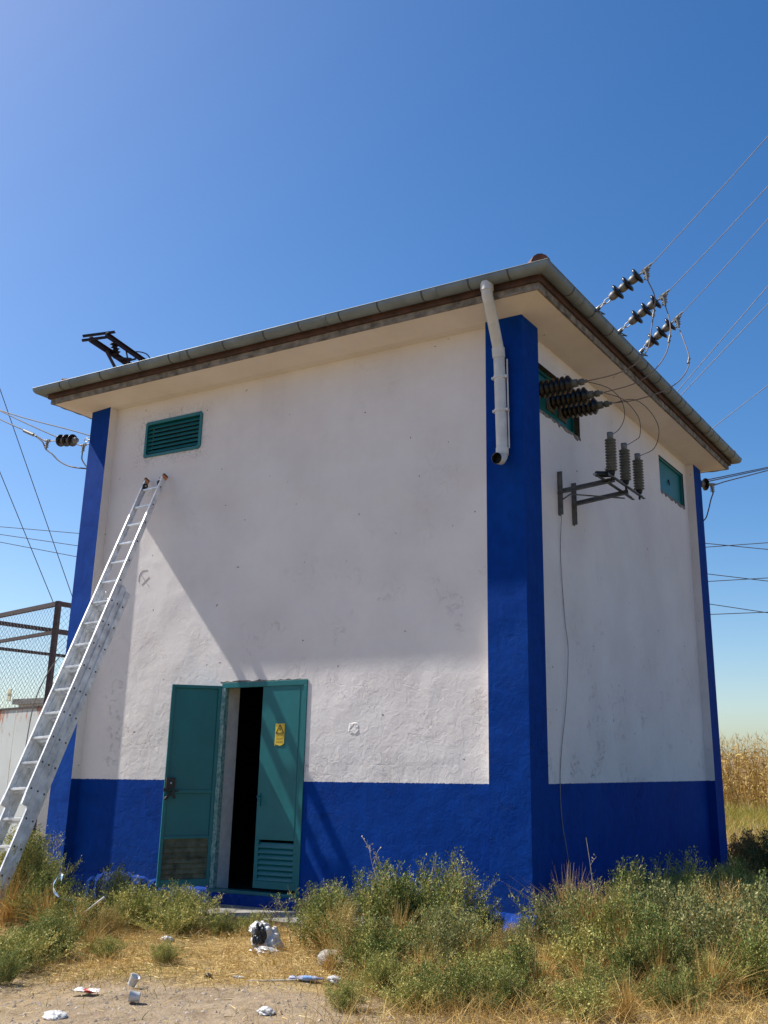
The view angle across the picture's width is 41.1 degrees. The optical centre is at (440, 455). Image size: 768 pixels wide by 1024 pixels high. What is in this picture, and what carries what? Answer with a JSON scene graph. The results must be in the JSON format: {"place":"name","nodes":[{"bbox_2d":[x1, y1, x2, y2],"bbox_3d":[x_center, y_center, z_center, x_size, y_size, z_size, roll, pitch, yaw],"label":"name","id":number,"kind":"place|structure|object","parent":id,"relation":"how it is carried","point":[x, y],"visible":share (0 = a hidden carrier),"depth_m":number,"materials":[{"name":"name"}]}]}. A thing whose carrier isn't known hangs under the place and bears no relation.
{"place":"outdoors","nodes":[
{"label":"outdoors","id":0,"kind":"place"},
{"bbox_2d":[0,389,71,595],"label":"guy wire","id":1,"kind":"object","parent":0,"point":[36,494],"visible":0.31,"depth_m":29.99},
{"bbox_2d":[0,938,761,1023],"bbox_3d":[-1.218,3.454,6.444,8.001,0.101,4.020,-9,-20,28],"label":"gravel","id":2,"kind":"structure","parent":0,"point":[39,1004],"depth_m":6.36,"materials":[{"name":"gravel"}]},
{"bbox_2d":[0,768,767,1023],"bbox_3d":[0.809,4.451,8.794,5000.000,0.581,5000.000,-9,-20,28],"label":"ground","id":3,"kind":"structure","parent":0,"point":[154,1017],"depth_m":6.53,"materials":[{"name":"soil"}]},
{"bbox_2d":[0,943,41,985],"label":"weed bush","id":4,"kind":"object","parent":3,"relation":"on","point":[9,969],"visible":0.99,"depth_m":7.00,"materials":[{"name":"green plant"}]},
{"bbox_2d":[0,861,52,927],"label":"dry grass tuft","id":5,"kind":"object","parent":3,"relation":"on","point":[8,913],"visible":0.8,"depth_m":9.28,"materials":[{"name":"plant"}]},
{"bbox_2d":[0,705,54,855],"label":"sheet wall","id":6,"kind":"structure","parent":3,"relation":"on","point":[9,723],"depth_m":16.79,"materials":[{"name":"white metal"}]},
{"bbox_2d":[12,698,43,706],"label":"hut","id":7,"kind":"object","parent":3,"relation":"on","point":[26,700],"visible":0.11,"depth_m":45.09,"materials":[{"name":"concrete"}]},
{"bbox_2d":[0,824,60,915],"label":"weed bush","id":8,"kind":"object","parent":3,"relation":"on","point":[30,856],"visible":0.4,"depth_m":10.02,"materials":[{"name":"green plant"}]},
{"bbox_2d":[0,823,65,909],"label":"weed bush","id":9,"kind":"object","parent":3,"relation":"on","point":[8,843],"visible":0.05,"depth_m":10.71,"materials":[{"name":"green plant"}]},
{"bbox_2d":[0,601,70,838],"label":"fence cage","id":10,"kind":"object","parent":3,"relation":"on","point":[54,631],"visible":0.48,"depth_m":17.30,"materials":[{"name":"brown metal"}]},
{"bbox_2d":[0,861,81,924],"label":"weed bush","id":11,"kind":"object","parent":3,"relation":"on","point":[42,881],"visible":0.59,"depth_m":9.54,"materials":[{"name":"green plant"}]},
{"bbox_2d":[4,907,83,960],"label":"weed bush","id":12,"kind":"object","parent":3,"relation":"on","point":[49,923],"visible":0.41,"depth_m":8.01,"materials":[{"name":"green plant"}]},
{"bbox_2d":[0,922,89,971],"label":"weed bush","id":13,"kind":"object","parent":3,"relation":"on","point":[24,943],"visible":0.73,"depth_m":7.52,"materials":[{"name":"green plant"}]},
{"bbox_2d":[0,881,91,924],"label":"dry grass tuft","id":14,"kind":"object","parent":3,"relation":"on","point":[44,903],"visible":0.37,"depth_m":9.20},
{"bbox_2d":[42,1010,67,1020],"bbox_3d":[-2.278,3.312,6.045,0.183,0.044,0.119,-9,-20,28],"label":"crumpled paper","id":15,"kind":"object","parent":3,"relation":"on","point":[53,1015],"visible":0.99,"depth_m":6.01,"materials":[{"name":"white paper"}]},
{"bbox_2d":[10,910,110,958],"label":"weed bush","id":16,"kind":"object","parent":3,"relation":"on","point":[76,932],"visible":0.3,"depth_m":8.19,"materials":[{"name":"green plant"}]},
{"bbox_2d":[41,852,82,886],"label":"weed bush","id":17,"kind":"object","parent":3,"relation":"on","point":[60,859],"visible":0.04,"depth_m":11.13,"materials":[{"name":"green plant"}]},
{"bbox_2d":[0,473,167,904],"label":"extension ladder","id":18,"kind":"object","parent":3,"relation":"on","point":[54,742],"visible":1,"depth_m":10.85,"materials":[{"name":"metal"}]},
{"bbox_2d":[58,898,112,939],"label":"dry grass tuft","id":19,"kind":"object","parent":3,"relation":"on","point":[81,912],"visible":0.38,"depth_m":8.91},
{"bbox_2d":[36,884,138,932],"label":"weed bush","id":20,"kind":"object","parent":3,"relation":"on","point":[68,905],"visible":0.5,"depth_m":9.21,"materials":[{"name":"green plant"}]},
{"bbox_2d":[77,933,130,961],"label":"weed bush","id":21,"kind":"object","parent":3,"relation":"on","point":[106,947],"visible":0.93,"depth_m":7.90,"materials":[{"name":"green plant"}]},
{"bbox_2d":[76,919,135,953],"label":"dry grass tuft","id":22,"kind":"object","parent":3,"relation":"on","point":[91,936],"visible":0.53,"depth_m":8.34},
{"bbox_2d":[81,902,131,938],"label":"weed bush","id":23,"kind":"object","parent":3,"relation":"on","point":[110,926],"visible":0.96,"depth_m":8.99,"materials":[{"name":"green plant"}]},
{"bbox_2d":[72,861,152,917],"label":"weed bush","id":24,"kind":"object","parent":3,"relation":"on","point":[123,879],"visible":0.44,"depth_m":9.77,"materials":[{"name":"green plant"}]},
{"bbox_2d":[95,877,202,928],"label":"weed bush","id":25,"kind":"object","parent":3,"relation":"on","point":[143,900],"visible":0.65,"depth_m":9.41,"materials":[{"name":"green plant"}]},
{"bbox_2d":[143,938,193,965],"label":"weed bush","id":26,"kind":"object","parent":3,"relation":"on","point":[164,953],"visible":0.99,"depth_m":7.63,"materials":[{"name":"green plant"}]},
{"bbox_2d":[129,878,223,926],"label":"weed bush","id":27,"kind":"object","parent":3,"relation":"on","point":[187,896],"visible":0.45,"depth_m":9.44,"materials":[{"name":"green plant"}]},
{"bbox_2d":[125,898,227,936],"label":"weed bush","id":28,"kind":"object","parent":3,"relation":"on","point":[171,923],"visible":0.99,"depth_m":9.06,"materials":[{"name":"green plant"}]},
{"bbox_2d":[197,907,249,936],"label":"weed bush","id":29,"kind":"object","parent":3,"relation":"on","point":[219,923],"visible":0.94,"depth_m":9.09,"materials":[{"name":"green plant"}]},
{"bbox_2d":[237,910,285,932],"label":"weed bush","id":30,"kind":"object","parent":3,"relation":"on","point":[259,915],"visible":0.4,"depth_m":9.05,"materials":[{"name":"green plant"}]},
{"bbox_2d":[160,901,364,935],"bbox_3d":[-1.818,4.548,10.011,2.871,0.120,0.740,-9,-20,28],"label":"concrete apron","id":31,"kind":"object","parent":3,"relation":"on","point":[248,909],"visible":0.05,"depth_m":10.02,"materials":[{"name":"concrete"}]},
{"bbox_2d":[248,921,283,954],"bbox_3d":[-1.376,3.841,8.129,0.282,0.233,0.394,5,-18,-14],"label":"plastic bag","id":32,"kind":"object","parent":3,"relation":"on","point":[257,929],"visible":0.78,"depth_m":8.12,"materials":[{"name":"plastic"}]},
{"bbox_2d":[270,876,367,948],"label":"weed bush","id":33,"kind":"object","parent":3,"relation":"on","point":[319,903],"visible":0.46,"depth_m":8.31,"materials":[{"name":"green plant"}]},
{"bbox_2d":[264,897,379,951],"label":"dry grass tuft","id":34,"kind":"object","parent":3,"relation":"on","point":[325,946],"visible":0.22,"depth_m":7.99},
{"bbox_2d":[302,933,355,972],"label":"dry grass tuft","id":35,"kind":"object","parent":3,"relation":"on","point":[330,960],"visible":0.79,"depth_m":7.39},
{"bbox_2d":[287,884,377,935],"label":"weed bush","id":36,"kind":"object","parent":3,"relation":"on","point":[300,907],"visible":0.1,"depth_m":8.72,"materials":[{"name":"green plant"}]},
{"bbox_2d":[305,892,381,960],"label":"weed bush","id":37,"kind":"object","parent":3,"relation":"on","point":[345,920],"visible":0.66,"depth_m":7.81,"materials":[{"name":"green plant"}]},
{"bbox_2d":[322,976,371,1011],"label":"weed bush","id":38,"kind":"object","parent":3,"relation":"on","point":[346,990],"visible":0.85,"depth_m":6.32,"materials":[{"name":"green plant"}]},
{"bbox_2d":[335,942,419,996],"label":"weed bush","id":39,"kind":"object","parent":3,"relation":"on","point":[387,966],"visible":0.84,"depth_m":6.83,"materials":[{"name":"green plant"}]},
{"bbox_2d":[323,906,435,974],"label":"weed bush","id":40,"kind":"object","parent":3,"relation":"on","point":[368,944],"visible":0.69,"depth_m":7.39,"materials":[{"name":"green plant"}]},
{"bbox_2d":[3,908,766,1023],"bbox_3d":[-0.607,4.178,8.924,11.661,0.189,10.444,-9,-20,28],"label":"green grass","id":41,"kind":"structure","parent":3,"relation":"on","point":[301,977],"depth_m":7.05,"materials":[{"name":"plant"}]},
{"bbox_2d":[32,253,741,937],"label":"transformer building","id":42,"kind":"structure","parent":3,"relation":"on","point":[344,625],"depth_m":11.27,"materials":[{"name":"paint"}]},
{"bbox_2d":[44,434,89,448],"bbox_3d":[-5.042,-0.212,14.085,1.276,0.233,0.172,-9,-20,28],"label":"insulator string","id":43,"kind":"object","parent":42,"relation":"attached to","point":[66,440],"visible":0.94,"depth_m":14.12,"materials":[{"name":"ceramic"}]},
{"bbox_2d":[81,330,149,366],"bbox_3d":[-4.378,-1.290,13.810,0.290,0.671,1.135,-9,-20,28],"label":"roof frame","id":44,"kind":"object","parent":42,"relation":"on","point":[115,343],"visible":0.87,"depth_m":13.77,"materials":[{"name":"black metal"}]},
{"bbox_2d":[156,684,221,886],"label":"door","id":45,"kind":"structure","parent":42,"relation":"in","point":[185,843],"depth_m":11.03,"materials":[{"name":"teal paint"}]},
{"bbox_2d":[252,685,303,890],"bbox_3d":[-1.703,3.452,10.723,0.555,2.050,0.096,-9,-20,28],"label":"door","id":46,"kind":"structure","parent":42,"relation":"in","point":[282,707],"depth_m":10.72,"materials":[{"name":"teal paint"}]},
{"bbox_2d":[539,375,586,398],"bbox_3d":[1.289,-0.745,11.021,0.630,0.240,0.240,-9,-20,28],"label":"wall bushing","id":47,"kind":"object","parent":42,"relation":"attached to","point":[556,386],"depth_m":10.97,"materials":[{"name":"ceramic"}]},
{"bbox_2d":[560,515,572,889],"bbox_3d":[1.277,2.559,10.384,0.069,4.041,0.276,-9,-20,28],"label":"earth cable","id":48,"kind":"object","parent":42,"relation":"attached to","point":[566,701],"visible":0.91,"depth_m":10.42,"materials":[{"name":"metal"}]},
{"bbox_2d":[546,387,602,414],"bbox_3d":[1.516,-0.645,11.409,0.630,0.240,0.240,-9,-20,28],"label":"wall bushing","id":49,"kind":"object","parent":42,"relation":"attached to","point":[579,396],"depth_m":11.38,"materials":[{"name":"ceramic"}]},
{"bbox_2d":[558,398,611,423],"bbox_3d":[1.675,-0.546,11.693,0.610,0.240,0.240,-9,-20,28],"label":"wall bushing","id":50,"kind":"object","parent":42,"relation":"attached to","point":[592,406],"depth_m":11.66,"materials":[{"name":"ceramic"}]},
{"bbox_2d":[557,471,645,525],"bbox_3d":[1.760,0.485,11.278,0.673,0.515,1.150,-9,-20,28],"label":"steel bracket","id":51,"kind":"object","parent":42,"relation":"attached to","point":[573,488],"visible":1,"depth_m":11.12,"materials":[{"name":"metal"}]},
{"bbox_2d":[605,432,616,480],"bbox_3d":[1.820,0.016,10.883,0.123,0.540,0.124,-9,-20,28],"label":"surge arrester","id":52,"kind":"object","parent":51,"relation":"on","point":[610,454],"visible":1,"depth_m":10.85,"materials":[{"name":"black rubber"}]},
{"bbox_2d":[619,443,630,490],"bbox_3d":[2.034,0.129,11.245,0.123,0.540,0.124,-9,-20,28],"label":"surge arrester","id":53,"kind":"object","parent":51,"relation":"on","point":[624,462],"visible":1,"depth_m":11.21,"materials":[{"name":"black rubber"}]},
{"bbox_2d":[632,453,644,499],"bbox_3d":[2.254,0.244,11.614,0.123,0.540,0.124,-9,-20,28],"label":"surge arrester","id":54,"kind":"object","parent":51,"relation":"on","point":[638,483],"visible":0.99,"depth_m":11.59,"materials":[{"name":"black rubber"}]},
{"bbox_2d":[595,263,651,314],"bbox_3d":[1.948,-1.779,11.149,0.792,0.511,0.262,-6,-18,18],"label":"insulator string","id":55,"kind":"object","parent":42,"relation":"attached to","point":[624,286],"visible":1,"depth_m":11.09,"materials":[{"name":"ceramic"}]},
{"bbox_2d":[618,289,669,336],"bbox_3d":[2.286,-1.600,11.751,0.760,0.496,0.262,-5,-18,18],"label":"insulator string","id":56,"kind":"object","parent":42,"relation":"attached to","point":[643,311],"visible":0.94,"depth_m":11.69,"materials":[{"name":"ceramic"}]},
{"bbox_2d":[639,311,682,355],"bbox_3d":[2.624,-1.434,12.400,0.682,0.516,0.260,-5,-18,16],"label":"insulator string","id":57,"kind":"object","parent":42,"relation":"attached to","point":[660,333],"visible":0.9,"depth_m":12.35,"materials":[{"name":"ceramic"}]},
{"bbox_2d":[344,857,432,940],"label":"weed bush","id":58,"kind":"object","parent":3,"relation":"on","point":[365,898],"visible":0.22,"depth_m":8.59,"materials":[{"name":"green plant"}]},
{"bbox_2d":[360,894,426,960],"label":"dry grass tuft","id":59,"kind":"object","parent":3,"relation":"on","point":[396,919],"visible":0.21,"depth_m":7.86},
{"bbox_2d":[357,858,444,945],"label":"weed bush","id":60,"kind":"object","parent":3,"relation":"on","point":[397,886],"visible":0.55,"depth_m":8.26,"materials":[{"name":"green plant"}]},
{"bbox_2d":[364,970,463,1014],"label":"weed bush","id":61,"kind":"object","parent":3,"relation":"on","point":[407,986],"visible":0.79,"depth_m":6.33,"materials":[{"name":"green plant"}]},
{"bbox_2d":[373,938,455,982],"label":"dry grass tuft","id":62,"kind":"object","parent":3,"relation":"on","point":[417,955],"visible":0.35,"depth_m":7.12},
{"bbox_2d":[380,846,499,928],"bbox_3d":[0.023,3.729,8.618,0.850,0.819,0.902,16,-23,-41],"label":"weed bush","id":63,"kind":"object","parent":3,"relation":"on","point":[458,888],"visible":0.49,"depth_m":8.60,"materials":[{"name":"green plant"}]},
{"bbox_2d":[383,901,499,974],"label":"weed bush","id":64,"kind":"object","parent":3,"relation":"on","point":[451,938],"visible":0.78,"depth_m":7.46,"materials":[{"name":"green plant"}]},
{"bbox_2d":[381,947,505,1010],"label":"weed bush","id":65,"kind":"object","parent":3,"relation":"on","point":[453,971],"visible":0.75,"depth_m":6.38,"materials":[{"name":"green plant"}]},
{"bbox_2d":[402,895,494,957],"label":"weed bush","id":66,"kind":"object","parent":3,"relation":"on","point":[455,910],"visible":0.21,"depth_m":7.93,"materials":[{"name":"green plant"}]},
{"bbox_2d":[411,925,507,976],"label":"dry grass tuft","id":67,"kind":"object","parent":3,"relation":"on","point":[474,951],"visible":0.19,"depth_m":7.30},
{"bbox_2d":[467,898,507,947],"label":"weed bush","id":68,"kind":"object","parent":3,"relation":"on","point":[499,925],"visible":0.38,"depth_m":8.46,"materials":[{"name":"green plant"}]},
{"bbox_2d":[434,955,549,1015],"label":"weed bush","id":69,"kind":"object","parent":3,"relation":"on","point":[502,981],"visible":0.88,"depth_m":6.24,"materials":[{"name":"green plant"}]},
{"bbox_2d":[434,939,551,984],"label":"weed bush","id":70,"kind":"object","parent":3,"relation":"on","point":[498,956],"visible":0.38,"depth_m":7.10,"materials":[{"name":"green plant"}]},
{"bbox_2d":[481,921,533,957],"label":"weed bush","id":71,"kind":"object","parent":3,"relation":"on","point":[499,940],"visible":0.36,"depth_m":7.61,"materials":[{"name":"green plant"}]},
{"bbox_2d":[485,912,544,953],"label":"weed bush","id":72,"kind":"object","parent":3,"relation":"on","point":[520,928],"visible":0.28,"depth_m":8.04,"materials":[{"name":"green plant"}]},
{"bbox_2d":[496,930,549,997],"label":"weed bush","id":73,"kind":"object","parent":3,"relation":"on","point":[519,959],"visible":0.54,"depth_m":6.63,"materials":[{"name":"green plant"}]},
{"bbox_2d":[474,945,600,1005],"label":"dry grass tuft","id":74,"kind":"object","parent":3,"relation":"on","point":[532,977],"visible":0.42,"depth_m":6.53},
{"bbox_2d":[501,930,576,980],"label":"dry grass tuft","id":75,"kind":"object","parent":3,"relation":"on","point":[546,957],"visible":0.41,"depth_m":7.33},
{"bbox_2d":[501,875,624,964],"bbox_3d":[1.014,3.505,7.697,1.327,0.712,0.957,15,-23,-40],"label":"dry grass tuft","id":76,"kind":"object","parent":3,"relation":"on","point":[592,913],"visible":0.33,"depth_m":7.69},
{"bbox_2d":[510,864,621,934],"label":"dry grass tuft","id":77,"kind":"object","parent":3,"relation":"on","point":[567,873],"visible":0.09,"depth_m":8.20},
{"bbox_2d":[508,877,640,960],"bbox_3d":[1.012,3.608,7.910,0.953,0.642,0.825,-15,-23,40],"label":"weed bush","id":78,"kind":"object","parent":3,"relation":"on","point":[548,920],"visible":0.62,"depth_m":7.91,"materials":[{"name":"green plant"}]},
{"bbox_2d":[521,970,643,1022],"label":"weed bush","id":79,"kind":"object","parent":3,"relation":"on","point":[591,998],"visible":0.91,"depth_m":6.09,"materials":[{"name":"green plant"}]},
{"bbox_2d":[507,914,676,973],"bbox_3d":[1.057,3.586,7.436,0.956,0.441,1.145,9,-19,-27],"label":"weed bush","id":80,"kind":"object","parent":3,"relation":"on","point":[580,947],"visible":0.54,"depth_m":7.34,"materials":[{"name":"green plant"}]},
{"bbox_2d":[556,951,642,1003],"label":"weed bush","id":81,"kind":"object","parent":3,"relation":"on","point":[585,969],"visible":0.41,"depth_m":6.54,"materials":[{"name":"green plant"}]},
{"bbox_2d":[558,960,667,1022],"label":"dry grass tuft","id":82,"kind":"object","parent":3,"relation":"on","point":[623,1007],"visible":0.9,"depth_m":6.04,"materials":[{"name":"plant"}]},
{"bbox_2d":[588,855,656,916],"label":"weed bush","id":83,"kind":"object","parent":3,"relation":"on","point":[620,871],"visible":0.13,"depth_m":8.72,"materials":[{"name":"green plant"}]},
{"bbox_2d":[563,893,692,963],"bbox_3d":[1.399,3.418,7.302,0.861,0.640,1.194,-11,-21,33],"label":"dry grass tuft","id":84,"kind":"object","parent":3,"relation":"on","point":[618,930],"visible":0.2,"depth_m":7.28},
{"bbox_2d":[563,878,700,945],"bbox_3d":[1.465,3.506,7.588,0.750,0.661,1.041,20,-26,-48],"label":"weed bush","id":85,"kind":"object","parent":3,"relation":"on","point":[607,911],"visible":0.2,"depth_m":7.61,"materials":[{"name":"green plant"}]},
{"bbox_2d":[599,922,671,993],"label":"weed bush","id":86,"kind":"object","parent":3,"relation":"on","point":[622,958],"visible":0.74,"depth_m":6.72,"materials":[{"name":"green plant"}]},
{"bbox_2d":[589,892,685,962],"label":"weed bush","id":87,"kind":"object","parent":3,"relation":"on","point":[645,920],"visible":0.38,"depth_m":7.18,"materials":[{"name":"green plant"}]},
{"bbox_2d":[623,938,699,998],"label":"dry grass tuft","id":88,"kind":"object","parent":3,"relation":"on","point":[658,964],"visible":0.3,"depth_m":6.53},
{"bbox_2d":[629,914,699,981],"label":"weed bush","id":89,"kind":"object","parent":3,"relation":"on","point":[672,948],"visible":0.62,"depth_m":6.78,"materials":[{"name":"green plant"}]},
{"bbox_2d":[586,865,746,945],"bbox_3d":[1.665,3.530,7.783,0.982,0.764,1.135,5,-18,-15],"label":"weed bush","id":90,"kind":"object","parent":3,"relation":"on","point":[662,904],"visible":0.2,"depth_m":7.78,"materials":[{"name":"green plant"}]},
{"bbox_2d":[625,956,720,1015],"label":"weed bush","id":91,"kind":"object","parent":3,"relation":"on","point":[681,980],"visible":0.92,"depth_m":6.15,"materials":[{"name":"green plant"}]},
{"bbox_2d":[616,846,735,914],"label":"weed bush","id":92,"kind":"object","parent":3,"relation":"on","point":[688,878],"visible":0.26,"depth_m":8.81,"materials":[{"name":"green plant"}]},
{"bbox_2d":[609,879,767,977],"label":"weed bush","id":93,"kind":"object","parent":3,"relation":"on","point":[690,924],"visible":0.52,"depth_m":7.26,"materials":[{"name":"green plant"}]},
{"bbox_2d":[634,930,765,1002],"bbox_3d":[1.725,3.289,6.595,1.115,0.449,0.978,-4,-18,13],"label":"dry grass tuft","id":94,"kind":"object","parent":3,"relation":"on","point":[711,966],"visible":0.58,"depth_m":6.47,"materials":[{"name":"plant"}]},
{"bbox_2d":[652,943,750,996],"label":"weed bush","id":95,"kind":"object","parent":3,"relation":"on","point":[721,958],"visible":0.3,"depth_m":6.60,"materials":[{"name":"green plant"}]},
{"bbox_2d":[673,865,767,948],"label":"weed bush","id":96,"kind":"object","parent":3,"relation":"on","point":[709,897],"visible":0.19,"depth_m":7.96,"materials":[{"name":"green plant"}]},
{"bbox_2d":[684,911,765,995],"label":"dry grass tuft","id":97,"kind":"object","parent":3,"relation":"on","point":[738,951],"visible":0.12,"depth_m":6.94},
{"bbox_2d":[688,871,767,951],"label":"weed bush","id":98,"kind":"object","parent":3,"relation":"on","point":[753,902],"visible":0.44,"depth_m":7.40,"materials":[{"name":"green plant"}]},
{"bbox_2d":[719,855,753,883],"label":"weed bush","id":99,"kind":"object","parent":3,"relation":"on","point":[729,864],"visible":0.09,"depth_m":11.98,"materials":[{"name":"green plant"}]},
{"bbox_2d":[707,851,766,921],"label":"weed bush","id":100,"kind":"object","parent":3,"relation":"on","point":[734,869],"visible":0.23,"depth_m":8.85,"materials":[{"name":"green plant"}]},
{"bbox_2d":[713,912,767,1000],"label":"weed bush","id":101,"kind":"object","parent":3,"relation":"on","point":[760,958],"visible":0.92,"depth_m":6.69,"materials":[{"name":"green plant"}]},
{"bbox_2d":[720,731,767,812],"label":"maize field","id":102,"kind":"structure","parent":3,"relation":"on","point":[753,772],"depth_m":41.55,"materials":[{"name":"plant"}]},
{"bbox_2d":[727,826,767,871],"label":"dried bush","id":103,"kind":"object","parent":3,"relation":"on","point":[733,846],"visible":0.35,"depth_m":15.14,"materials":[{"name":"green plant"}]},
{"bbox_2d":[741,826,767,884],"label":"shrub","id":104,"kind":"object","parent":3,"relation":"on","point":[754,858],"visible":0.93,"depth_m":12.49,"materials":[{"name":"green plant"}]},
{"bbox_2d":[0,887,767,1023],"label":"dry grass","id":105,"kind":"structure","parent":0,"point":[539,1017],"depth_m":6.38,"materials":[{"name":"plant"}]},
{"bbox_2d":[0,0,767,760],"label":"sky","id":106,"kind":"structure","parent":0,"point":[176,175],"materials":[{"name":"blue"}]},
{"bbox_2d":[696,795,767,884],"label":"meadow","id":107,"kind":"structure","parent":0,"point":[748,815],"depth_m":29.46,"materials":[{"name":"plant"}]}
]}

